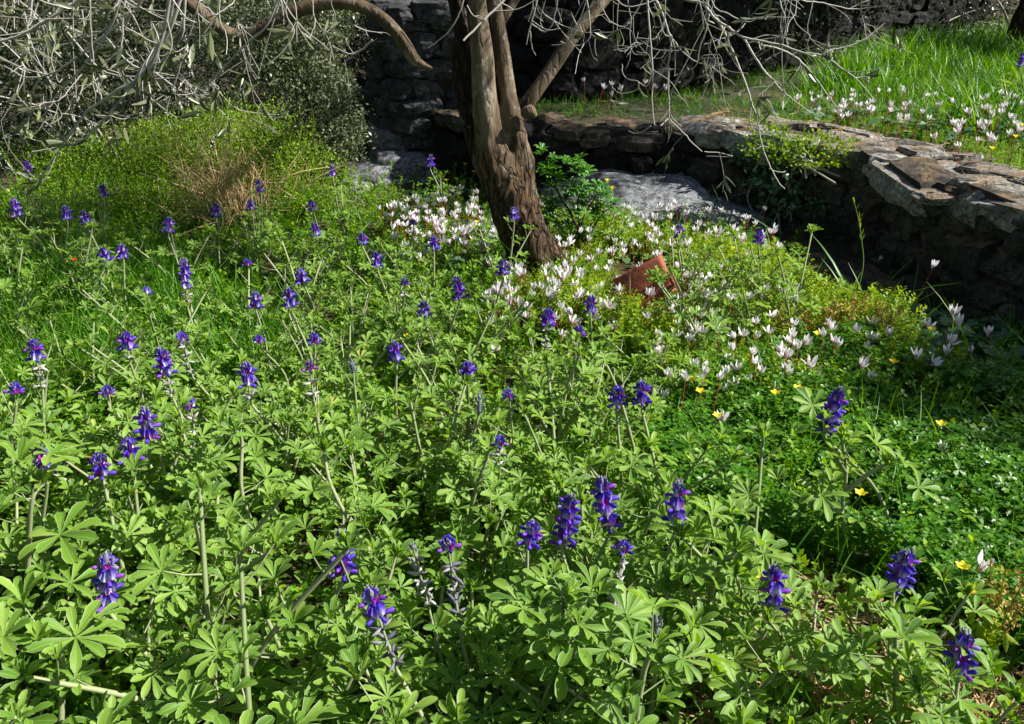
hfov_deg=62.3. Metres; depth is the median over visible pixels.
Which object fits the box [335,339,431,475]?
lupin
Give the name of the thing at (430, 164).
lupin
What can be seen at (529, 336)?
lupin
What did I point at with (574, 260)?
cyclamen
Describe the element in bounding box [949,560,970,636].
yellow flower
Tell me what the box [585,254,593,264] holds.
cyclamen
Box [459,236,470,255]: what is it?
cyclamen
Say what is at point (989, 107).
cyclamen
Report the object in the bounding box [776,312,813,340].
sorrel
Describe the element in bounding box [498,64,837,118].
shaded grass
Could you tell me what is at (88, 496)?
lupin
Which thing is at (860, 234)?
grass stalk
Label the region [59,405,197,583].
lupin
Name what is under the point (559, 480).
lupin
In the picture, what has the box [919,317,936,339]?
cyclamen
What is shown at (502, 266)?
lupin
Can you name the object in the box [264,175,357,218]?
grass tuft
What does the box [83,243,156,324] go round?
lupin
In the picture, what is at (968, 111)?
cyclamen
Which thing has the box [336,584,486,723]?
lupin
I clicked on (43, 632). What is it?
lupin
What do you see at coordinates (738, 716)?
lupin
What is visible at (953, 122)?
cyclamen
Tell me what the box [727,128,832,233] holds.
bramble
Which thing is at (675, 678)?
lupin
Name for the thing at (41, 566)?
lupin
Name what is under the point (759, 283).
lupin
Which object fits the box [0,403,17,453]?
lupin
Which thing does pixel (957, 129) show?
cyclamen
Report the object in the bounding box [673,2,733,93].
evergreen shrub
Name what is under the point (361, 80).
evergreen shrub
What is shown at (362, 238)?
lupin
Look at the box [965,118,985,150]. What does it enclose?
cyclamen
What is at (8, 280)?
lupin
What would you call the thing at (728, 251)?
yellow undergrowth
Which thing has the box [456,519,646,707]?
lupin
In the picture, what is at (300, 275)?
lupin
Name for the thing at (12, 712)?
lupin
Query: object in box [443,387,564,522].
lupin
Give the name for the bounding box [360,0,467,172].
stacked stone wall
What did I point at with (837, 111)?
cyclamen
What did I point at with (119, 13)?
evergreen tree
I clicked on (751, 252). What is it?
lupin
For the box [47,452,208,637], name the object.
lupin
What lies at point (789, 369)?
cyclamen
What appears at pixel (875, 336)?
cyclamen
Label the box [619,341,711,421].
lupin
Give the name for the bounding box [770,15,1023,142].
terrace grass
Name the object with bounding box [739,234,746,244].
cyclamen
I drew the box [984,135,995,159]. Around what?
cyclamen
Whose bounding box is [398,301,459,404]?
lupin
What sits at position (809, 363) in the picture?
cyclamen
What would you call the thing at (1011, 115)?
cyclamen
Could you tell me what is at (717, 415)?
yellow flower
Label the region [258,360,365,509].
lupin
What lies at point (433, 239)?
lupin
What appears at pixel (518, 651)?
lupin
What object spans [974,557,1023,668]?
sorrel
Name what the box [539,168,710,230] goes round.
boulder
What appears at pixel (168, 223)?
lupin
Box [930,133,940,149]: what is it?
cyclamen
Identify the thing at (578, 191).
shrub
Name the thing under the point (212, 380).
lupin
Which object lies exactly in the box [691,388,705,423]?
yellow flower
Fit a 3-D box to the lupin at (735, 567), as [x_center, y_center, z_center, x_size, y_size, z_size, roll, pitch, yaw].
[0.468,0.420,1.812,0.360,0.477,0.492,5,25,11]
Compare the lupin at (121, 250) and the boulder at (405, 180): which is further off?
the boulder at (405, 180)
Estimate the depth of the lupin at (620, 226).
4.17 m
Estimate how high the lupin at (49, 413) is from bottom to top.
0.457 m
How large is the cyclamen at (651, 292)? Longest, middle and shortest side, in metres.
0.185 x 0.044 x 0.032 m
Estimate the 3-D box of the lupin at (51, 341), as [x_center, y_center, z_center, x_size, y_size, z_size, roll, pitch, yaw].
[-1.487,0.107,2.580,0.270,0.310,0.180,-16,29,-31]
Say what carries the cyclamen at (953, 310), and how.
on the ground at (644, 116)
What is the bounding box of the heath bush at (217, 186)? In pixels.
[0,83,366,239]
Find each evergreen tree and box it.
[5,0,205,51]
[132,0,366,54]
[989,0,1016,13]
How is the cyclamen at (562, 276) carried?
on the ground at (644, 116)
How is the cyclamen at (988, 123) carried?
on the ground at (644, 116)
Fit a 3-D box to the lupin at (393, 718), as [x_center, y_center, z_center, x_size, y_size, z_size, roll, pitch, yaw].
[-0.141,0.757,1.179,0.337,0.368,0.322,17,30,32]
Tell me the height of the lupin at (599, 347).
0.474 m
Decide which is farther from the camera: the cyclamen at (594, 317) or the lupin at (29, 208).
the lupin at (29, 208)
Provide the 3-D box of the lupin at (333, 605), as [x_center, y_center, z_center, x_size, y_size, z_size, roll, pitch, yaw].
[-0.311,0.518,1.642,0.386,0.447,0.299,-15,29,-29]
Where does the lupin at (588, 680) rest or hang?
on the ground at (644, 116)
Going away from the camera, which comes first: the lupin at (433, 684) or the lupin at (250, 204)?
the lupin at (433, 684)
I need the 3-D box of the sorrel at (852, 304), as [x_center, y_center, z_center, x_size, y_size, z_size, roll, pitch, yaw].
[1.226,-0.139,3.151,0.087,0.289,0.116,-16,30,-31]
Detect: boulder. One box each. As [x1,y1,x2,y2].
[335,179,373,193]
[341,156,407,182]
[365,124,408,156]
[372,177,412,187]
[373,147,440,180]
[413,174,443,183]
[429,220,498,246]
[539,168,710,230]
[661,195,771,237]
[783,251,905,304]
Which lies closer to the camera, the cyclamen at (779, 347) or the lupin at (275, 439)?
the lupin at (275, 439)
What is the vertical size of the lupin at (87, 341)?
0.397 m
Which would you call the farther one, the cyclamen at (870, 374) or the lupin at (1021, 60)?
the lupin at (1021, 60)
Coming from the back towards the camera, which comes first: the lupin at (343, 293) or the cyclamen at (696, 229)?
the cyclamen at (696, 229)
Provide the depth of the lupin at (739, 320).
3.13 m
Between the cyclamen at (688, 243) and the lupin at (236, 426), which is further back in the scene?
the cyclamen at (688, 243)
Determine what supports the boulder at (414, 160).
on the ground at (644, 116)
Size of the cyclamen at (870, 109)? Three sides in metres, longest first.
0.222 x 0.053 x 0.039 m
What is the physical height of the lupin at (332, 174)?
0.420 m
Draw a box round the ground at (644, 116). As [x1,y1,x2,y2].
[0,0,1023,723]
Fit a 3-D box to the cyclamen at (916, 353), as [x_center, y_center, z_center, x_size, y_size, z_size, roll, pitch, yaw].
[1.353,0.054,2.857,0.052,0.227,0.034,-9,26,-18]
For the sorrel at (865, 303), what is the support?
on the ground at (644, 116)
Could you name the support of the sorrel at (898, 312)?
on the ground at (644, 116)
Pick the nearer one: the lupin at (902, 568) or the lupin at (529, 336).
the lupin at (902, 568)
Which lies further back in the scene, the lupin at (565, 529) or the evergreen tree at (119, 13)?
the evergreen tree at (119, 13)
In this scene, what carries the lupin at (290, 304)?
on the ground at (644, 116)
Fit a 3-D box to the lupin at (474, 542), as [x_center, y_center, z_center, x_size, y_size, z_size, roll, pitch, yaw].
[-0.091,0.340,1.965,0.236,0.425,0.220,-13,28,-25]
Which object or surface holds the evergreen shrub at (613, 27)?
on the ground at (644, 116)
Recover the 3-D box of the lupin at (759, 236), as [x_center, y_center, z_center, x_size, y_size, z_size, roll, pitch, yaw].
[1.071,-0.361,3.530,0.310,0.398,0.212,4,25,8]
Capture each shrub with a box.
[0,0,124,177]
[0,0,232,157]
[1,0,297,121]
[162,0,368,70]
[174,0,377,180]
[243,0,446,85]
[532,142,624,252]
[603,1,668,72]
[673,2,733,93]
[733,0,822,75]
[816,0,909,59]
[922,0,1016,34]
[956,0,1018,30]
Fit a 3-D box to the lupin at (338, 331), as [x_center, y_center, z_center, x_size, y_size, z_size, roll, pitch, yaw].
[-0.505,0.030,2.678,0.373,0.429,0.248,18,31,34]
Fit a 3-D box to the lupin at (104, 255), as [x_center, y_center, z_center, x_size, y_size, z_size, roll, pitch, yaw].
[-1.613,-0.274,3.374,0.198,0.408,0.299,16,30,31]
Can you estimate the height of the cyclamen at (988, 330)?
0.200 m
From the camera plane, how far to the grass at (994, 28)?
9.56 m
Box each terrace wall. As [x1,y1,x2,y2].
[434,106,704,197]
[463,0,989,102]
[673,115,1023,342]
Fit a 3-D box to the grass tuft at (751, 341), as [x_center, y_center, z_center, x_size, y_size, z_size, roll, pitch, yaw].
[0.994,-0.048,3.026,0.385,0.191,0.362,-5,26,-11]
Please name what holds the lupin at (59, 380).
on the ground at (644, 116)
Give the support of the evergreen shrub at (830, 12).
on the ground at (644, 116)
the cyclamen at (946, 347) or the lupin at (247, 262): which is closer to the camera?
the cyclamen at (946, 347)
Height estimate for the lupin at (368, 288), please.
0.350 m
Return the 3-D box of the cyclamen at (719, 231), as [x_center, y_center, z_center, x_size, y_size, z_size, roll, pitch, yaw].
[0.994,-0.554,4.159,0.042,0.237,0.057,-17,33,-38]
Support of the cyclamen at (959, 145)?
on the terrace wall at (968, 234)
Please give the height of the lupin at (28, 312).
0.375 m
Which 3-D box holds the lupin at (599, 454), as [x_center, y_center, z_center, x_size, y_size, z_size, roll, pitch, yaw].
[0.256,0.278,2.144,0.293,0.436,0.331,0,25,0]
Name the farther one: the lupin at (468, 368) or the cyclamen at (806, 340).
the cyclamen at (806, 340)
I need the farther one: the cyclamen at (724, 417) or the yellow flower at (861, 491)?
the cyclamen at (724, 417)
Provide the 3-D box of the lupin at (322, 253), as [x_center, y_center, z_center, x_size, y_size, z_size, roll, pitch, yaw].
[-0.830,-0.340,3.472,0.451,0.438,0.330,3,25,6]
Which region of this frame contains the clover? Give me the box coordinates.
[0,132,1023,723]
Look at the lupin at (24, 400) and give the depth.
2.42 m
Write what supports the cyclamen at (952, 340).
on the ground at (644, 116)
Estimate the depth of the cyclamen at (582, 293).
3.31 m
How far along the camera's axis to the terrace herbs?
4.82 m
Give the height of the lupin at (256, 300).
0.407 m
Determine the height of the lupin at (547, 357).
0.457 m
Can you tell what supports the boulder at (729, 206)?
on the ground at (644, 116)
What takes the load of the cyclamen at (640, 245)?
on the ground at (644, 116)
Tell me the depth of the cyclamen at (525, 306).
3.25 m
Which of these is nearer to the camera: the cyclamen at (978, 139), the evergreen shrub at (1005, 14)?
the cyclamen at (978, 139)
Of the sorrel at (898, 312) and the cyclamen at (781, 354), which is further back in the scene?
the sorrel at (898, 312)
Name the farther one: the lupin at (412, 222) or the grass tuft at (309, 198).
the grass tuft at (309, 198)
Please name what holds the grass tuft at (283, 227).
on the ground at (644, 116)
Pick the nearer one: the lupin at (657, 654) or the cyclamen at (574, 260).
the lupin at (657, 654)
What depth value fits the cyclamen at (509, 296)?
3.29 m
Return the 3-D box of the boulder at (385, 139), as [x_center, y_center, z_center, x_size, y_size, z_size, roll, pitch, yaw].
[-0.856,-1.548,5.924,0.334,0.293,0.372,7,32,1]
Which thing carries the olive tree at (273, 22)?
on the ground at (644, 116)
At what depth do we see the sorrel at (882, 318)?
3.11 m
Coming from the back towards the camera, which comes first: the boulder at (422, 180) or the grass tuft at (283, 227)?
the boulder at (422, 180)
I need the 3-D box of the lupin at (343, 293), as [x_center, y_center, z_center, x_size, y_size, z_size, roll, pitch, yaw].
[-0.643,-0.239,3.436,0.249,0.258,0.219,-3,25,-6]
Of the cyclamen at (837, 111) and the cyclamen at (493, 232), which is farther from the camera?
the cyclamen at (837, 111)
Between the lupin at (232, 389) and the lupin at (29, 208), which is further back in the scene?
the lupin at (29, 208)
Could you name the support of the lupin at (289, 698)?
on the ground at (644, 116)
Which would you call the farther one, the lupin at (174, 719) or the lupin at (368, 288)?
the lupin at (368, 288)
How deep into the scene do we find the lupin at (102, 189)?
4.10 m
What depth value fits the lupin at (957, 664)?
1.43 m
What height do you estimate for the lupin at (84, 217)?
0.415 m
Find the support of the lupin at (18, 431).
on the ground at (644, 116)
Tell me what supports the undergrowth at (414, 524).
on the ground at (644, 116)
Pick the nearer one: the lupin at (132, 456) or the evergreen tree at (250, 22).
the lupin at (132, 456)
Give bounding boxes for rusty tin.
[613,254,681,320]
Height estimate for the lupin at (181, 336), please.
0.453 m
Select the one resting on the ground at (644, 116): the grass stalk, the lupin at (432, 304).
the lupin at (432, 304)
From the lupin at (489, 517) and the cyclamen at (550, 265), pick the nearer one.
the lupin at (489, 517)
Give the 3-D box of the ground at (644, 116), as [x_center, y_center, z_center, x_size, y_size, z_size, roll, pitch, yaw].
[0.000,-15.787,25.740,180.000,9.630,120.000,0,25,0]
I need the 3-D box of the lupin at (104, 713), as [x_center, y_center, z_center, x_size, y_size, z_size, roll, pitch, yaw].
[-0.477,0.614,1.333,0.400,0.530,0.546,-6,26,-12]
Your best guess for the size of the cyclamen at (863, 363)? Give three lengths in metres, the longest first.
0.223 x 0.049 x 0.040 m
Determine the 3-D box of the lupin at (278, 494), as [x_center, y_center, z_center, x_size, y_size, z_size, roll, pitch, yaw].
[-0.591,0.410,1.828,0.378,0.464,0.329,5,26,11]
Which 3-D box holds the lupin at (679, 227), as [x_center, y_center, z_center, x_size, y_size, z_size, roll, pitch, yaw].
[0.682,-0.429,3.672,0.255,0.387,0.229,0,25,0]
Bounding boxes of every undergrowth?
[0,126,1023,723]
[510,198,926,404]
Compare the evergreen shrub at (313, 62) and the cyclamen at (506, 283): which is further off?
the evergreen shrub at (313, 62)
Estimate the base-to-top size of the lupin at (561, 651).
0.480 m
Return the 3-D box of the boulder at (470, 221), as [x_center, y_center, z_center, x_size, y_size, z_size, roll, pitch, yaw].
[-0.230,-0.660,4.739,0.566,0.278,0.453,-5,25,-10]
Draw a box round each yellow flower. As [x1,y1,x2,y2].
[685,376,695,398]
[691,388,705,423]
[709,412,722,434]
[770,389,779,418]
[780,384,802,417]
[835,488,867,558]
[890,358,898,395]
[924,420,946,448]
[925,326,935,351]
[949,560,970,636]
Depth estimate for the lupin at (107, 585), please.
1.56 m
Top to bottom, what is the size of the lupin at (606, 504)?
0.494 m
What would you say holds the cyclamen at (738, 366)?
on the ground at (644, 116)
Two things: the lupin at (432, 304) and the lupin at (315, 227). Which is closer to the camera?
the lupin at (432, 304)
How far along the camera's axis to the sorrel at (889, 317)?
3.07 m
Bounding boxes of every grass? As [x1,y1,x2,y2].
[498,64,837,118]
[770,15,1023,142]
[826,12,1023,67]
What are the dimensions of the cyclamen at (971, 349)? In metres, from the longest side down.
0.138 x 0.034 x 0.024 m
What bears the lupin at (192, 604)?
on the ground at (644, 116)
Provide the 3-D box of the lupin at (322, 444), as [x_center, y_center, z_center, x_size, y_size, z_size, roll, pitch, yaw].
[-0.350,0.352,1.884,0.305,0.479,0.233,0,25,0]
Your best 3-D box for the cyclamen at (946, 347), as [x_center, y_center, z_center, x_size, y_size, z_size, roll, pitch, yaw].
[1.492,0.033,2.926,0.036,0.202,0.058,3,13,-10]
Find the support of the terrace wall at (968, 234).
on the ground at (644, 116)
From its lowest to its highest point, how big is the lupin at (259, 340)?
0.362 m
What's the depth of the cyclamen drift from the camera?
3.63 m
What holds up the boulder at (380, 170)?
on the ground at (644, 116)
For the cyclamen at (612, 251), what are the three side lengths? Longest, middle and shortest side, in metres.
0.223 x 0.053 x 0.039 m
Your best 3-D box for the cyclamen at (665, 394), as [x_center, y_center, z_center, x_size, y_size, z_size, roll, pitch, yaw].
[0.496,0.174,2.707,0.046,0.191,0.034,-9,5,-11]
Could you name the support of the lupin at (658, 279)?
on the ground at (644, 116)
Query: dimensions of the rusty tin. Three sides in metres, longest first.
0.250 x 0.219 x 0.203 m
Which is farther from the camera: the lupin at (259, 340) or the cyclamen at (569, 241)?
the cyclamen at (569, 241)
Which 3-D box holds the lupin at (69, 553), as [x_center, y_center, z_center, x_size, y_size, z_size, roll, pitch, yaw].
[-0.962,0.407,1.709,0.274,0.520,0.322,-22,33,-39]
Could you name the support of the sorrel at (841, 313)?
on the ground at (644, 116)
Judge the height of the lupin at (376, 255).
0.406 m
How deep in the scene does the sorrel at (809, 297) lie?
3.43 m
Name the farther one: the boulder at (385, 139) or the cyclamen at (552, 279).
the boulder at (385, 139)
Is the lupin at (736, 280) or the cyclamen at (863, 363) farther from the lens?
the lupin at (736, 280)
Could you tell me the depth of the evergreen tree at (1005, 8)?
12.03 m
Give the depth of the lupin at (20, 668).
1.49 m
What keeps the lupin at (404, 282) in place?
on the ground at (644, 116)
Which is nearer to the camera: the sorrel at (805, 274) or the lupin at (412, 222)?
the sorrel at (805, 274)
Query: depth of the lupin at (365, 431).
2.32 m
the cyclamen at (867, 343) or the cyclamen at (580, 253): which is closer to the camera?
the cyclamen at (867, 343)
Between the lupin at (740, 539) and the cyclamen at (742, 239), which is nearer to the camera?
the lupin at (740, 539)
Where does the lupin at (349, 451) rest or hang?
on the ground at (644, 116)
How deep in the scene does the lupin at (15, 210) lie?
3.61 m
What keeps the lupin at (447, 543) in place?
on the ground at (644, 116)
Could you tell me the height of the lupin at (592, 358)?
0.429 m
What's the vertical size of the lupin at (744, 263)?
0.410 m
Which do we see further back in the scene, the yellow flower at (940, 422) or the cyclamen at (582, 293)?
the cyclamen at (582, 293)
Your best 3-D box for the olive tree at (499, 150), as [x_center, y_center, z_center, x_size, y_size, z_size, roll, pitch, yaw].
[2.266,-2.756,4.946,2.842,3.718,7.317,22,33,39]
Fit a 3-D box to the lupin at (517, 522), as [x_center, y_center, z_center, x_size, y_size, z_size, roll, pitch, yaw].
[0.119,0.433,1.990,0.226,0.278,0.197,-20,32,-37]
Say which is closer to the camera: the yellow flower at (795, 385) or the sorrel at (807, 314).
the yellow flower at (795, 385)
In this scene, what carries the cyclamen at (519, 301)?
on the ground at (644, 116)
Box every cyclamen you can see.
[420,245,428,269]
[439,227,445,243]
[453,235,461,262]
[459,225,465,234]
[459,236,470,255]
[465,207,470,224]
[484,281,507,316]
[485,256,494,274]
[490,228,496,250]
[491,342,503,369]
[504,277,510,296]
[505,294,516,333]
[514,295,522,309]
[521,301,532,335]
[523,312,531,319]
[545,289,552,302]
[547,261,553,268]
[547,274,556,288]
[558,329,566,345]
[559,271,568,288]
[566,236,574,250]
[570,314,579,349]
[571,255,577,271]
[573,311,600,353]
[574,250,584,265]
[575,287,584,305]
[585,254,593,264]
[596,247,603,256]
[602,298,616,325]
[605,246,618,275]
[609,318,623,346]
[615,283,625,303]
[618,84,625,111]
[621,248,626,272]
[636,243,641,261]
[645,287,655,300]
[651,212,660,227]
[653,226,659,233]
[653,337,661,348]
[657,230,663,247]
[657,388,668,413]
[684,237,692,248]
[692,225,701,247]
[696,307,706,323]
[701,287,714,307]
[713,225,724,237]
[717,409,729,433]
[720,382,728,405]
[731,362,742,371]
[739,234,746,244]
[753,330,760,340]
[773,340,786,360]
[776,347,787,360]
[784,365,793,376]
[796,334,813,351]
[801,355,817,371]
[834,108,841,125]
[838,102,847,125]
[852,356,869,373]
[860,370,877,382]
[864,340,874,346]
[865,331,878,347]
[866,105,873,127]
[866,316,878,326]
[875,100,893,132]
[886,325,893,339]
[911,347,921,390]
[916,259,939,299]
[916,353,943,378]
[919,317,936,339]
[925,332,960,363]
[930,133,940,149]
[937,439,946,461]
[943,343,952,355]
[944,303,961,343]
[950,118,957,141]
[953,125,961,161]
[953,312,963,349]
[954,141,960,166]
[955,117,966,141]
[956,549,994,622]
[964,107,972,126]
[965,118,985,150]
[967,345,973,357]
[973,136,982,160]
[984,104,991,127]
[984,119,992,146]
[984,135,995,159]
[984,325,992,359]
[986,131,993,154]
[989,108,995,143]
[989,136,997,161]
[1002,113,1016,137]
[1005,128,1013,155]
[1010,124,1023,160]
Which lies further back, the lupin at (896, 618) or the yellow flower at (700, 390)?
the yellow flower at (700, 390)
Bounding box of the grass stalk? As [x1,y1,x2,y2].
[853,198,864,292]
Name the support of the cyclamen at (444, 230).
on the ground at (644, 116)
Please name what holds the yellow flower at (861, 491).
on the ground at (644, 116)
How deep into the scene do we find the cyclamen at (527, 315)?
3.24 m
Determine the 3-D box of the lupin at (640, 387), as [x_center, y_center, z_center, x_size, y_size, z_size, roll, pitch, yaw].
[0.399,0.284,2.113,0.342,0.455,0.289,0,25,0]
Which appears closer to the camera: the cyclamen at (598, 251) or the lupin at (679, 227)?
the lupin at (679, 227)
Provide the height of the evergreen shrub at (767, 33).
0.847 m
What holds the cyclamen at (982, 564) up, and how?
on the ground at (644, 116)
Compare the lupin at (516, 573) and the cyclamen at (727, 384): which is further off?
the cyclamen at (727, 384)
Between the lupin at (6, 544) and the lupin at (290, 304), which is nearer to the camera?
the lupin at (6, 544)
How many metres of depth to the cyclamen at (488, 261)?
3.66 m
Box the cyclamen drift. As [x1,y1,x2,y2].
[376,77,1023,417]
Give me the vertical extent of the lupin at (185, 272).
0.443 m
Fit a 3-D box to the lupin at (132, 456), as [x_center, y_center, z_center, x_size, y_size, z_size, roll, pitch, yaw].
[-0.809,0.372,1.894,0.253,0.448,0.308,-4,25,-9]
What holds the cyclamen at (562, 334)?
on the ground at (644, 116)
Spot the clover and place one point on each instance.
(984, 460)
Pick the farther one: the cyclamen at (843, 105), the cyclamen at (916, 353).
the cyclamen at (843, 105)
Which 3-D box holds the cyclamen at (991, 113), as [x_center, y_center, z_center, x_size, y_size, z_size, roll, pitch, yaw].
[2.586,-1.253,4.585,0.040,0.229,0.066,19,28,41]
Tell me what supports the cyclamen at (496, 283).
on the ground at (644, 116)
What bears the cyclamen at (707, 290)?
on the ground at (644, 116)
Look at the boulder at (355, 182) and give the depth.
5.46 m
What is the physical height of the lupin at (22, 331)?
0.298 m
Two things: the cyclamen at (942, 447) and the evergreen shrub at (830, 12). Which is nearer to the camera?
the cyclamen at (942, 447)
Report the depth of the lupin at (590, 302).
2.78 m
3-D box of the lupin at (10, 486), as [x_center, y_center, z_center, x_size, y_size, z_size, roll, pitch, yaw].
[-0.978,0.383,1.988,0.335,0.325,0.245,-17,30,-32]
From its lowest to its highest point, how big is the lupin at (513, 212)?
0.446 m
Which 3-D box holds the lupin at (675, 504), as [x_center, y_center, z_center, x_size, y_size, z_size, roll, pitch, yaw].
[0.358,0.443,1.742,0.324,0.495,0.329,18,30,34]
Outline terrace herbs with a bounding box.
[730,105,1023,170]
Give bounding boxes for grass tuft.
[205,117,365,203]
[227,193,318,233]
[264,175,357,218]
[731,318,868,370]
[793,202,860,257]
[809,231,955,304]
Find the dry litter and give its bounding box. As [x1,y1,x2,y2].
[0,102,1023,723]
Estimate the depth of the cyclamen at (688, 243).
3.92 m
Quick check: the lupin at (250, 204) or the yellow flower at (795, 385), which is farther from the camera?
the lupin at (250, 204)
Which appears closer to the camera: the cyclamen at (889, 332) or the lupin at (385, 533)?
the lupin at (385, 533)
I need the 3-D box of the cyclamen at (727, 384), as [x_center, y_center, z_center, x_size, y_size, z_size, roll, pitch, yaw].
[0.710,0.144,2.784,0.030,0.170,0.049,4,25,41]
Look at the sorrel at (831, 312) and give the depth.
3.08 m
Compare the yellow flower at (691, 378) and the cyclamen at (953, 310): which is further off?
the cyclamen at (953, 310)
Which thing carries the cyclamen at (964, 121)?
on the ground at (644, 116)
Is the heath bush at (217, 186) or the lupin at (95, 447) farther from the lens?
the heath bush at (217, 186)
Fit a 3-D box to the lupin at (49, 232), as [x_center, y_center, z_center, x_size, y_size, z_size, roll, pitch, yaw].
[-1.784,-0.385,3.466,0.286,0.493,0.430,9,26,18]
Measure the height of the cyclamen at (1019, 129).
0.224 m
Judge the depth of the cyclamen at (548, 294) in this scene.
3.30 m
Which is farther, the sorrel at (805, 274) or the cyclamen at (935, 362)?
the sorrel at (805, 274)
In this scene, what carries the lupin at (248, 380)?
on the ground at (644, 116)
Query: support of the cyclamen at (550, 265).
on the ground at (644, 116)
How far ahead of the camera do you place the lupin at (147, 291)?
3.08 m
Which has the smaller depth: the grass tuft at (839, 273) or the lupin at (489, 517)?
the lupin at (489, 517)
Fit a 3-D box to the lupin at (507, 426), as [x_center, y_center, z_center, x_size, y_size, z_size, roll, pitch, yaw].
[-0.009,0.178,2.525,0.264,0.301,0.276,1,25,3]
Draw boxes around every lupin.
[0,197,63,273]
[0,236,36,308]
[0,259,30,312]
[0,273,75,353]
[0,319,40,368]
[0,337,56,436]
[0,338,85,466]
[0,373,39,437]
[0,376,109,516]
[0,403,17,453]
[0,424,58,526]
[0,436,100,651]
[0,443,146,610]
[0,462,69,596]
[0,462,160,546]
[0,470,368,723]
[0,494,26,536]
[0,551,80,710]
[0,559,130,723]
[0,689,34,723]
[9,313,78,378]
[11,160,50,235]
[27,374,158,510]
[37,208,134,305]
[41,537,224,723]
[44,303,155,404]
[47,205,102,269]
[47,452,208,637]
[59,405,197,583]
[61,520,305,723]
[64,322,199,406]
[69,184,119,248]
[69,247,143,324]
[70,209,126,287]
[71,280,212,374]
[75,331,176,445]
[79,436,212,601]
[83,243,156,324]
[95,398,239,568]
[108,380,245,520]
[125,345,238,474]
[127,216,214,286]
[132,286,185,351]
[140,386,315,582]
[147,463,295,628]
[150,257,233,361]
[161,697,187,723]
[165,332,257,406]
[168,331,279,462]
[179,540,316,703]
[187,383,326,478]
[198,203,253,282]
[198,258,274,340]
[201,542,437,723]
[219,291,300,381]
[225,199,282,261]
[227,360,340,514]
[235,335,309,432]
[236,332,337,457]
[240,527,431,710]
[241,179,275,240]
[251,224,354,319]
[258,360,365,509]
[271,222,340,294]
[274,287,339,381]
[279,268,339,352]
[281,422,416,596]
[290,481,430,621]
[295,434,392,543]
[299,199,352,266]
[300,300,418,415]
[313,276,380,365]
[319,542,534,723]
[324,163,367,232]
[326,272,382,325]
[329,358,435,493]
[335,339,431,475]
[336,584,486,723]
[341,232,419,307]
[369,250,422,336]
[370,373,509,533]
[372,705,425,723]
[375,219,440,279]
[377,278,450,382]
[379,235,463,304]
[386,299,502,437]
[389,271,476,348]
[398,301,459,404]
[415,355,530,474]
[420,391,547,534]
[423,275,516,373]
[424,410,521,572]
[424,434,549,586]
[425,155,465,210]
[429,534,569,723]
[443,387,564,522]
[448,535,566,623]
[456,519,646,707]
[460,259,539,363]
[462,383,546,463]
[469,591,635,723]
[470,206,536,303]
[482,350,594,515]
[489,557,661,703]
[492,658,606,723]
[501,321,578,389]
[503,329,614,478]
[509,491,634,655]
[512,493,626,583]
[513,307,587,422]
[514,474,645,639]
[528,325,616,439]
[534,611,744,723]
[543,341,644,455]
[546,455,723,593]
[549,538,743,723]
[558,384,666,530]
[560,294,617,395]
[574,586,731,723]
[589,333,662,486]
[591,366,666,449]
[593,319,713,393]
[594,202,643,259]
[604,478,748,667]
[610,379,749,538]
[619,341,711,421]
[634,495,779,695]
[641,224,692,284]
[644,255,750,324]
[646,270,751,360]
[647,421,814,663]
[666,230,720,297]
[696,561,822,723]
[702,286,770,340]
[703,256,766,310]
[707,225,803,313]
[712,262,812,341]
[716,571,885,706]
[720,699,844,723]
[734,230,806,302]
[737,242,815,312]
[739,224,826,332]
[763,385,941,567]
[809,575,989,723]
[812,545,997,723]
[873,627,1023,723]
[997,52,1023,106]
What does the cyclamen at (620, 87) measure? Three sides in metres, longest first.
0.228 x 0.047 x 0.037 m
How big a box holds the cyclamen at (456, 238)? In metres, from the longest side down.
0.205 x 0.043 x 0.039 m
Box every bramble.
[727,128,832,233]
[737,124,864,184]
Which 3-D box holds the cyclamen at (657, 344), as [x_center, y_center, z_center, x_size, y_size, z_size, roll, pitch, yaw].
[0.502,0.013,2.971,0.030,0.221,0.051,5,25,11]
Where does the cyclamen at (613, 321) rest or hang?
on the ground at (644, 116)
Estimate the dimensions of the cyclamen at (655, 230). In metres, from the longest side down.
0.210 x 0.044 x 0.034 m
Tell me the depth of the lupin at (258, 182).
4.38 m
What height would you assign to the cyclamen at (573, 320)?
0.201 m
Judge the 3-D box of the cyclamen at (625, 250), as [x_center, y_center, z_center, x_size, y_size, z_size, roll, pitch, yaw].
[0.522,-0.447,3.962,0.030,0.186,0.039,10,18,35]
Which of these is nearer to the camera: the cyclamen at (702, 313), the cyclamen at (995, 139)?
the cyclamen at (702, 313)
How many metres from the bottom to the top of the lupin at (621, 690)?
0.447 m
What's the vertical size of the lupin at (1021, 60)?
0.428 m
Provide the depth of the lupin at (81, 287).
2.85 m
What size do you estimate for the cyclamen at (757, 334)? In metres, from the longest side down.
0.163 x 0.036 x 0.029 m
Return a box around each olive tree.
[0,0,431,202]
[428,0,912,292]
[1004,0,1023,46]
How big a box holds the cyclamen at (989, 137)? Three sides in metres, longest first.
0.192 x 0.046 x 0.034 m
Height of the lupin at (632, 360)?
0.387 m
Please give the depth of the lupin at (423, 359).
2.63 m
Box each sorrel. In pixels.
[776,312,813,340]
[785,273,814,313]
[792,263,810,308]
[795,310,830,335]
[810,297,843,346]
[825,296,851,325]
[829,289,860,333]
[856,291,887,332]
[870,308,887,330]
[871,298,904,332]
[876,309,896,337]
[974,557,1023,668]

